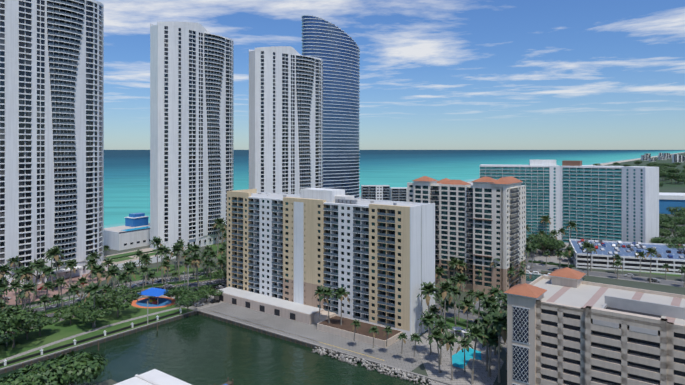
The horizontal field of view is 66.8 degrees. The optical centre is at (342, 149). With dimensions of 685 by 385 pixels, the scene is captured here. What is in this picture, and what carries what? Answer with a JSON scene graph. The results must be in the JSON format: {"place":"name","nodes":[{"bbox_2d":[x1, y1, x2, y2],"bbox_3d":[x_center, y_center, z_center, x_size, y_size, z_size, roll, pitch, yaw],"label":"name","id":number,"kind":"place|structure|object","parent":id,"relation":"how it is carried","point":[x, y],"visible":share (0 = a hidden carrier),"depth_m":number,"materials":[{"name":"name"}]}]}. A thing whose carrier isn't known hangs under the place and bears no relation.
{"place":"outdoors","nodes":[
{"label":"outdoors","id":0,"kind":"place"},
{"bbox_2d":[0,297,193,368],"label":"park lawn","id":1,"kind":"structure","parent":0,"point":[60,333],"depth_m":214.34,"materials":[{"name":"green plant"}]},
{"bbox_2d":[0,314,20,342],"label":"tree","id":2,"kind":"object","parent":1,"relation":"on","point":[2,333],"visible":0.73,"depth_m":188.79,"materials":[{"name":"green plant"}]},
{"bbox_2d":[0,304,42,347],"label":"tree","id":3,"kind":"object","parent":1,"relation":"on","point":[19,316],"visible":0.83,"depth_m":194.91,"materials":[{"name":"green plant"}]},
{"bbox_2d":[8,314,45,339],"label":"tree","id":4,"kind":"object","parent":1,"relation":"on","point":[25,329],"visible":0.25,"depth_m":202.00,"materials":[{"name":"green plant"}]},
{"bbox_2d":[32,315,59,335],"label":"tree","id":5,"kind":"object","parent":1,"relation":"on","point":[49,321],"visible":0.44,"depth_m":209.17,"materials":[{"name":"green plant"}]},
{"bbox_2d":[53,305,81,323],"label":"tree","id":6,"kind":"object","parent":1,"relation":"on","point":[68,312],"visible":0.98,"depth_m":221.12,"materials":[{"name":"green plant"}]},
{"bbox_2d":[75,306,111,327],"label":"tree","id":7,"kind":"object","parent":1,"relation":"on","point":[93,313],"visible":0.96,"depth_m":216.19,"materials":[{"name":"green plant"}]},
{"bbox_2d":[75,294,113,309],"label":"tree","id":8,"kind":"object","parent":1,"relation":"on","point":[89,302],"visible":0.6,"depth_m":230.45,"materials":[{"name":"green plant"}]},
{"bbox_2d":[83,280,106,327],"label":"palm","id":9,"kind":"object","parent":1,"relation":"on","point":[92,289],"visible":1,"depth_m":216.90,"materials":[{"name":"plant"}]},
{"bbox_2d":[95,284,140,316],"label":"tree","id":10,"kind":"object","parent":1,"relation":"on","point":[124,293],"visible":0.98,"depth_m":230.71,"materials":[{"name":"green plant"}]},
{"bbox_2d":[131,288,175,307],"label":"playground","id":11,"kind":"object","parent":1,"relation":"on","point":[157,302],"visible":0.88,"depth_m":253.49,"materials":[{"name":"blue rubber"}]},
{"bbox_2d":[175,293,201,311],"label":"tree","id":12,"kind":"object","parent":1,"relation":"on","point":[185,300],"visible":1,"depth_m":236.15,"materials":[{"name":"green plant"}]},
{"bbox_2d":[95,379,117,384],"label":"bank ground","id":13,"kind":"structure","parent":0,"point":[110,382],"depth_m":167.40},
{"bbox_2d":[0,374,34,384],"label":"tree","id":14,"kind":"object","parent":13,"relation":"on","point":[10,382],"visible":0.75,"depth_m":139.97,"materials":[{"name":"green plant"}]},
{"bbox_2d":[3,357,91,384],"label":"tree","id":15,"kind":"object","parent":13,"relation":"on","point":[45,371],"visible":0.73,"depth_m":147.72,"materials":[{"name":"green plant"}]},
{"bbox_2d":[40,350,107,384],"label":"tree","id":16,"kind":"object","parent":13,"relation":"on","point":[97,365],"visible":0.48,"depth_m":153.60,"materials":[{"name":"green plant"}]},
{"bbox_2d":[0,269,226,336],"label":"avenue road","id":17,"kind":"structure","parent":0,"point":[52,309],"depth_m":285.67,"materials":[{"name":"asphalt"}]},
{"bbox_2d":[0,262,14,307],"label":"palm","id":18,"kind":"object","parent":17,"relation":"on","point":[4,269],"visible":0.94,"depth_m":238.37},
{"bbox_2d":[15,265,36,307],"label":"palm","id":19,"kind":"object","parent":17,"relation":"on","point":[28,271],"visible":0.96,"depth_m":245.61,"materials":[{"name":"plant"}]},
{"bbox_2d":[18,279,39,327],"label":"palm","id":20,"kind":"object","parent":17,"relation":"on","point":[29,287],"visible":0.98,"depth_m":216.39,"materials":[{"name":"plant"}]},
{"bbox_2d":[36,294,50,315],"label":"palm","id":21,"kind":"object","parent":17,"relation":"on","point":[44,299],"visible":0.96,"depth_m":222.30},
{"bbox_2d":[41,281,54,310],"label":"palm","id":22,"kind":"object","parent":17,"relation":"on","point":[48,284],"visible":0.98,"depth_m":238.65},
{"bbox_2d":[39,263,58,295],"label":"palm","id":23,"kind":"object","parent":17,"relation":"on","point":[47,270],"visible":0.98,"depth_m":252.65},
{"bbox_2d":[50,293,63,318],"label":"palm","id":24,"kind":"object","parent":17,"relation":"on","point":[56,298],"visible":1,"depth_m":228.16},
{"bbox_2d":[53,276,67,306],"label":"palm","id":25,"kind":"object","parent":17,"relation":"on","point":[59,282],"visible":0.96,"depth_m":244.17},
{"bbox_2d":[64,259,78,294],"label":"palm","id":26,"kind":"object","parent":17,"relation":"on","point":[71,264],"visible":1,"depth_m":263.66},
{"bbox_2d":[64,283,81,305],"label":"palm","id":27,"kind":"object","parent":17,"relation":"on","point":[73,288],"visible":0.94,"depth_m":233.48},
{"bbox_2d":[75,277,88,301],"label":"palm","id":28,"kind":"object","parent":17,"relation":"on","point":[82,280],"visible":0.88,"depth_m":253.62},
{"bbox_2d":[85,263,106,309],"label":"palm","id":29,"kind":"object","parent":17,"relation":"on","point":[95,269],"visible":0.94,"depth_m":241.88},
{"bbox_2d":[104,267,120,296],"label":"palm","id":30,"kind":"object","parent":17,"relation":"on","point":[112,271],"visible":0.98,"depth_m":246.17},
{"bbox_2d":[114,272,130,302],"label":"palm","id":31,"kind":"object","parent":17,"relation":"on","point":[122,277],"visible":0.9,"depth_m":253.10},
{"bbox_2d":[123,263,138,293],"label":"palm","id":32,"kind":"object","parent":17,"relation":"on","point":[130,270],"visible":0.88,"depth_m":257.57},
{"bbox_2d":[138,265,150,296],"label":"palm","id":33,"kind":"object","parent":17,"relation":"on","point":[144,269],"visible":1,"depth_m":264.70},
{"bbox_2d":[138,253,151,285],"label":"palm","id":34,"kind":"object","parent":17,"relation":"on","point":[145,257],"visible":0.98,"depth_m":282.97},
{"bbox_2d":[154,244,169,283],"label":"palm","id":35,"kind":"object","parent":17,"relation":"on","point":[161,249],"visible":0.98,"depth_m":286.49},
{"bbox_2d":[159,260,172,288],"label":"palm","id":36,"kind":"object","parent":17,"relation":"on","point":[166,264],"visible":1,"depth_m":272.96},
{"bbox_2d":[170,243,183,280],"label":"palm","id":37,"kind":"object","parent":17,"relation":"on","point":[176,249],"visible":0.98,"depth_m":290.98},
{"bbox_2d":[180,257,195,287],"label":"palm","id":38,"kind":"object","parent":17,"relation":"on","point":[187,261],"visible":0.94,"depth_m":278.74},
{"bbox_2d":[189,244,201,274],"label":"palm","id":39,"kind":"object","parent":17,"relation":"on","point":[196,247],"visible":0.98,"depth_m":310.50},
{"bbox_2d":[188,253,202,285],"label":"palm","id":40,"kind":"object","parent":17,"relation":"on","point":[195,258],"visible":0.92,"depth_m":280.97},
{"bbox_2d":[204,260,218,284],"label":"palm","id":41,"kind":"object","parent":17,"relation":"on","point":[212,263],"visible":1,"depth_m":284.65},
{"bbox_2d":[114,369,190,384],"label":"bank house","id":42,"kind":"structure","parent":0,"point":[154,377],"depth_m":143.55,"materials":[{"name":"white paint"}]},
{"bbox_2d":[153,287,422,371],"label":"waterfront promenade","id":43,"kind":"structure","parent":0,"point":[391,355],"depth_m":208.61,"materials":[{"name":"grey concrete"}]},
{"bbox_2d":[164,285,193,300],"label":"tree","id":44,"kind":"object","parent":43,"relation":"on","point":[175,292],"visible":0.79,"depth_m":249.31,"materials":[{"name":"green plant"}]},
{"bbox_2d":[195,285,223,301],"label":"tree","id":45,"kind":"object","parent":43,"relation":"on","point":[207,291],"visible":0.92,"depth_m":255.04,"materials":[{"name":"green plant"}]},
{"bbox_2d":[209,266,226,283],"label":"tree","id":46,"kind":"object","parent":43,"relation":"on","point":[219,274],"visible":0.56,"depth_m":280.51,"materials":[{"name":"green plant"}]},
{"bbox_2d":[312,285,324,320],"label":"palm","id":47,"kind":"object","parent":43,"relation":"on","point":[319,291],"visible":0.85,"depth_m":219.05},
{"bbox_2d":[410,333,422,356],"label":"palm","id":48,"kind":"object","parent":43,"relation":"on","point":[416,337],"visible":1,"depth_m":180.79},
{"bbox_2d":[302,15,359,198],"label":"glass tower","id":49,"kind":"structure","parent":0,"point":[336,49],"depth_m":584.80,"materials":[{"name":"glass"}]},
{"bbox_2d":[0,150,684,384],"bbox_3d":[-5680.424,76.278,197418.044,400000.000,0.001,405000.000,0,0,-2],"label":"water","id":50,"kind":"structure","parent":0,"point":[196,349],"depth_m":213.10,"materials":[{"name":"liquid"}]},
{"bbox_2d":[59,152,684,384],"bbox_3d":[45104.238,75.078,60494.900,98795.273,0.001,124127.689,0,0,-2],"label":"ground","id":51,"kind":"structure","parent":0,"point":[420,369],"depth_m":295.67,"materials":[{"name":"concrete"}]},
{"bbox_2d":[29,258,47,300],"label":"palm","id":52,"kind":"object","parent":51,"relation":"on","point":[38,264],"visible":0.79,"depth_m":257.49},
{"bbox_2d":[0,0,103,287],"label":"tower","id":53,"kind":"structure","parent":51,"relation":"on","point":[51,123],"depth_m":295.75,"materials":[{"name":"white paint"}]},
{"bbox_2d":[0,309,196,373],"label":"walkway","id":54,"kind":"structure","parent":51,"relation":"on","point":[76,348],"depth_m":202.10,"materials":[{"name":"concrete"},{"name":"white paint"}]},
{"bbox_2d":[3,242,226,310],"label":"tower forecourt","id":55,"kind":"structure","parent":51,"relation":"on","point":[11,301],"depth_m":297.90,"materials":[{"name":"concrete"}]},
{"bbox_2d":[0,281,12,298],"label":"palm","id":56,"kind":"object","parent":55,"relation":"on","point":[3,286],"visible":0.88,"depth_m":234.56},
{"bbox_2d":[9,279,23,308],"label":"palm","id":57,"kind":"object","parent":55,"relation":"on","point":[15,283],"visible":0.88,"depth_m":240.35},
{"bbox_2d":[11,266,23,303],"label":"palm","id":58,"kind":"object","parent":55,"relation":"on","point":[15,272],"visible":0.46,"depth_m":251.05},
{"bbox_2d":[45,246,64,292],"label":"palm","id":59,"kind":"object","parent":55,"relation":"on","point":[53,252],"visible":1,"depth_m":271.03,"materials":[{"name":"plant"}]},
{"bbox_2d":[40,266,82,282],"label":"porte cochere","id":60,"kind":"object","parent":55,"relation":"on","point":[68,269],"visible":0.49,"depth_m":299.29,"materials":[{"name":"white paint"}]},
{"bbox_2d":[150,236,164,272],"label":"palm","id":61,"kind":"object","parent":55,"relation":"on","point":[156,240],"visible":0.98,"depth_m":315.32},
{"bbox_2d":[104,213,149,249],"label":"building","id":62,"kind":"structure","parent":51,"relation":"on","point":[133,231],"depth_m":400.83,"materials":[{"name":"white paint"}]},
{"bbox_2d":[101,248,175,270],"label":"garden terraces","id":63,"kind":"object","parent":51,"relation":"on","point":[120,259],"visible":0.4,"depth_m":344.66,"materials":[{"name":"white paint"}]},
{"bbox_2d":[150,21,233,251],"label":"tower","id":64,"kind":"structure","parent":51,"relation":"on","point":[191,124],"depth_m":392.24,"materials":[{"name":"white paint"}]},
{"bbox_2d":[212,217,226,255],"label":"palm","id":65,"kind":"object","parent":51,"relation":"on","point":[219,221],"visible":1,"depth_m":368.53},
{"bbox_2d":[249,46,322,193],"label":"tower","id":66,"kind":"structure","parent":51,"relation":"on","point":[285,119],"depth_m":434.83,"materials":[{"name":"white paint"}]},
{"bbox_2d":[214,188,434,347],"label":"apartment building","id":67,"kind":"structure","parent":51,"relation":"on","point":[287,254],"depth_m":228.43,"materials":[{"name":"beige paint"}]},
{"bbox_2d":[320,286,335,322],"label":"palm","id":68,"kind":"object","parent":67,"relation":"on","point":[327,293],"visible":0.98,"depth_m":216.24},
{"bbox_2d":[332,286,349,324],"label":"palm","id":69,"kind":"object","parent":67,"relation":"on","point":[340,292],"visible":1,"depth_m":212.11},
{"bbox_2d":[197,310,454,384],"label":"seawall","id":70,"kind":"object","parent":51,"relation":"on","point":[268,332],"visible":0.62,"depth_m":204.87,"materials":[{"name":"concrete"}]},
{"bbox_2d":[311,347,440,384],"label":"riprap rocks","id":71,"kind":"object","parent":70,"relation":"attached to","point":[364,362],"visible":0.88,"depth_m":179.81,"materials":[{"name":"stone"}]},
{"bbox_2d":[61,261,682,323],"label":"street lamps","id":72,"kind":"object","parent":51,"relation":"on","point":[69,286],"visible":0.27,"depth_m":269.12,"materials":[{"name":"grey metal"}]},
{"bbox_2d":[361,185,389,200],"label":"block","id":73,"kind":"structure","parent":51,"relation":"on","point":[377,192],"depth_m":541.44,"materials":[{"name":"white paint"}]},
{"bbox_2d":[390,187,406,201],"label":"block","id":74,"kind":"structure","parent":51,"relation":"on","point":[398,193],"depth_m":562.58,"materials":[{"name":"white paint"}]},
{"bbox_2d":[446,257,459,275],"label":"palm","id":75,"kind":"object","parent":51,"relation":"on","point":[454,262],"visible":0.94,"depth_m":271.19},
{"bbox_2d":[416,316,503,384],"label":"pool deck","id":76,"kind":"structure","parent":51,"relation":"on","point":[460,375],"depth_m":183.11,"materials":[{"name":"concrete"}]},
{"bbox_2d":[418,310,436,354],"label":"palm","id":77,"kind":"object","parent":76,"relation":"on","point":[428,319],"visible":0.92,"depth_m":189.54,"materials":[{"name":"plant"}]},
{"bbox_2d":[417,282,439,340],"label":"palm","id":78,"kind":"object","parent":76,"relation":"on","point":[429,288],"visible":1,"depth_m":203.14,"materials":[{"name":"plant"}]},
{"bbox_2d":[425,304,439,318],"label":"palm","id":79,"kind":"object","parent":76,"relation":"on","point":[433,309],"visible":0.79,"depth_m":211.58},
{"bbox_2d":[426,327,444,372],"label":"palm","id":80,"kind":"object","parent":76,"relation":"on","point":[437,334],"visible":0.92,"depth_m":173.80,"materials":[{"name":"plant"}]},
{"bbox_2d":[432,317,449,364],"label":"palm","id":81,"kind":"object","parent":76,"relation":"on","point":[439,323],"visible":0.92,"depth_m":180.73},
{"bbox_2d":[437,298,451,323],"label":"palm","id":82,"kind":"object","parent":76,"relation":"on","point":[442,303],"visible":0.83,"depth_m":216.23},
{"bbox_2d":[435,279,458,334],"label":"palm","id":83,"kind":"object","parent":76,"relation":"on","point":[447,286],"visible":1,"depth_m":205.65,"materials":[{"name":"plant"}]},
{"bbox_2d":[440,331,461,379],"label":"palm","id":84,"kind":"object","parent":76,"relation":"on","point":[449,339],"visible":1,"depth_m":168.20,"materials":[{"name":"plant"}]},
{"bbox_2d":[447,286,462,331],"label":"palm","id":85,"kind":"object","parent":76,"relation":"on","point":[456,292],"visible":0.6,"depth_m":212.20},
{"bbox_2d":[452,272,469,320],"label":"palm","id":86,"kind":"object","parent":76,"relation":"on","point":[460,278],"visible":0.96,"depth_m":227.08,"materials":[{"name":"plant"}]},
{"bbox_2d":[456,336,472,371],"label":"palm","id":87,"kind":"object","parent":76,"relation":"on","point":[462,341],"visible":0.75,"depth_m":174.63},
{"bbox_2d":[452,327,477,340],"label":"pool cabanas","id":88,"kind":"object","parent":76,"relation":"on","point":[462,331],"visible":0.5,"depth_m":208.88,"materials":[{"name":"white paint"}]},
{"bbox_2d":[458,297,476,337],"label":"palm","id":89,"kind":"object","parent":76,"relation":"on","point":[466,304],"visible":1,"depth_m":205.24,"materials":[{"name":"plant"}]},
{"bbox_2d":[463,324,488,384],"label":"palm","id":90,"kind":"object","parent":76,"relation":"on","point":[475,332],"visible":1,"depth_m":165.93,"materials":[{"name":"plant"}]},
{"bbox_2d":[473,288,489,324],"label":"palm","id":91,"kind":"object","parent":76,"relation":"on","point":[480,295],"visible":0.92,"depth_m":219.06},
{"bbox_2d":[477,314,497,370],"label":"palm","id":92,"kind":"object","parent":76,"relation":"on","point":[484,321],"visible":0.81,"depth_m":175.18,"materials":[{"name":"plant"}]},
{"bbox_2d":[482,332,501,376],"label":"palm","id":93,"kind":"object","parent":76,"relation":"on","point":[492,339],"visible":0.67,"depth_m":170.40,"materials":[{"name":"plant"}]},
{"bbox_2d":[407,176,521,296],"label":"apartment building","id":94,"kind":"structure","parent":51,"relation":"on","point":[468,225],"depth_m":274.41,"materials":[{"name":"beige paint"}]},
{"bbox_2d":[487,310,506,382],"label":"palm","id":95,"kind":"object","parent":51,"relation":"on","point":[499,322],"visible":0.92,"depth_m":165.81,"materials":[{"name":"plant"}]},
{"bbox_2d":[496,297,506,315],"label":"palm","id":96,"kind":"object","parent":51,"relation":"on","point":[504,306],"visible":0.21,"depth_m":180.18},
{"bbox_2d":[480,160,559,241],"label":"apartment building","id":97,"kind":"structure","parent":51,"relation":"on","point":[540,179],"depth_m":420.61,"materials":[{"name":"white paint"}]},
{"bbox_2d":[435,244,684,351],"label":"side streets","id":98,"kind":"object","parent":51,"relation":"on","point":[538,267],"visible":0.25,"depth_m":309.74,"materials":[{"name":"asphalt"}]},
{"bbox_2d":[435,266,447,304],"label":"palm","id":99,"kind":"object","parent":98,"relation":"on","point":[439,271],"visible":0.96,"depth_m":252.20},
{"bbox_2d":[482,295,498,310],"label":"palm","id":100,"kind":"object","parent":98,"relation":"on","point":[491,300],"visible":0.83,"depth_m":209.55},
{"bbox_2d":[487,285,502,298],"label":"palm","id":101,"kind":"object","parent":98,"relation":"on","point":[494,291],"visible":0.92,"depth_m":225.99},
{"bbox_2d":[435,260,573,327],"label":"street hedges","id":102,"kind":"object","parent":98,"relation":"on","point":[464,324],"visible":0.62,"depth_m":236.75,"materials":[{"name":"plant"}]},
{"bbox_2d":[490,176,525,290],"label":"apartment building","id":103,"kind":"structure","parent":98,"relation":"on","point":[517,240],"depth_m":269.17,"materials":[{"name":"beige paint"}]},
{"bbox_2d":[528,233,558,253],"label":"tree","id":104,"kind":"object","parent":98,"relation":"on","point":[546,240],"visible":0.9,"depth_m":364.88,"materials":[{"name":"green plant"}]},
{"bbox_2d":[581,240,593,275],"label":"palm","id":105,"kind":"object","parent":98,"relation":"on","point":[586,244],"visible":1,"depth_m":308.76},
{"bbox_2d":[644,247,659,282],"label":"palm","id":106,"kind":"object","parent":98,"relation":"on","point":[651,250],"visible":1,"depth_m":292.92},
{"bbox_2d":[560,160,623,243],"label":"apartment building","id":107,"kind":"structure","parent":51,"relation":"on","point":[591,201],"depth_m":403.07,"materials":[{"name":"white paint"}]},
{"bbox_2d":[503,267,684,384],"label":"parking garage","id":108,"kind":"structure","parent":51,"relation":"on","point":[567,326],"depth_m":145.69,"materials":[{"name":"beige stucco"},{"name":"terracotta"},{"name":"white paint"}]},
{"bbox_2d":[569,239,684,274],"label":"parking deck","id":109,"kind":"structure","parent":51,"relation":"on","point":[600,259],"depth_m":326.50,"materials":[{"name":"white paint"}]},
{"bbox_2d":[659,228,671,236],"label":"tree","id":110,"kind":"object","parent":51,"relation":"on","point":[664,232],"visible":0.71,"depth_m":411.70,"materials":[{"name":"green plant"}]},
{"bbox_2d":[659,222,676,228],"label":"tree","id":111,"kind":"object","parent":51,"relation":"on","point":[668,225],"visible":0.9,"depth_m":469.44,"materials":[{"name":"green plant"}]},
{"bbox_2d":[652,236,684,244],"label":"tree","id":112,"kind":"object","parent":51,"relation":"on","point":[675,240],"visible":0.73,"depth_m":371.49,"materials":[{"name":"green plant"}]},
{"bbox_2d":[659,192,684,213],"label":"blue warehouse","id":113,"kind":"structure","parent":51,"relation":"on","point":[668,200],"depth_m":604.94,"materials":[{"name":"white paint"}]},
{"bbox_2d":[662,216,684,230],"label":"tree","id":114,"kind":"object","parent":51,"relation":"on","point":[676,220],"visible":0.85,"depth_m":475.27,"materials":[{"name":"green plant"}]},
{"bbox_2d":[96,0,684,149],"label":"sky","id":115,"kind":"structure","parent":0,"point":[434,74],"materials":[{"name":"blue"}]},
{"bbox_2d":[359,152,683,198],"bbox_3d":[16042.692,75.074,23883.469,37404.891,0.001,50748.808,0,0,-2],"label":"beach sand","id":116,"kind":"structure","parent":0,"point":[605,163],"depth_m":3299.06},
{"bbox_2d":[526,271,584,280],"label":"pavement","id":117,"kind":"structure","parent":0,"point":[529,277],"depth_m":307.25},
{"bbox_2d":[622,166,658,242],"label":"apartment building","id":118,"kind":"structure","parent":0,"point":[640,203],"depth_m":383.90,"materials":[{"name":"white paint"}]},
{"bbox_2d":[610,154,684,192],"bbox_3d":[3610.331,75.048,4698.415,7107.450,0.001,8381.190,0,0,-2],"label":"woodland ground","id":119,"kind":"structure","parent":0,"point":[668,186],"depth_m":1264.37,"materials":[{"name":"plant"}]},
{"bbox_2d":[665,172,684,183],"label":"tree","id":120,"kind":"object","parent":119,"relation":"on","point":[672,175],"visible":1,"depth_m":1122.76,"materials":[{"name":"green plant"}]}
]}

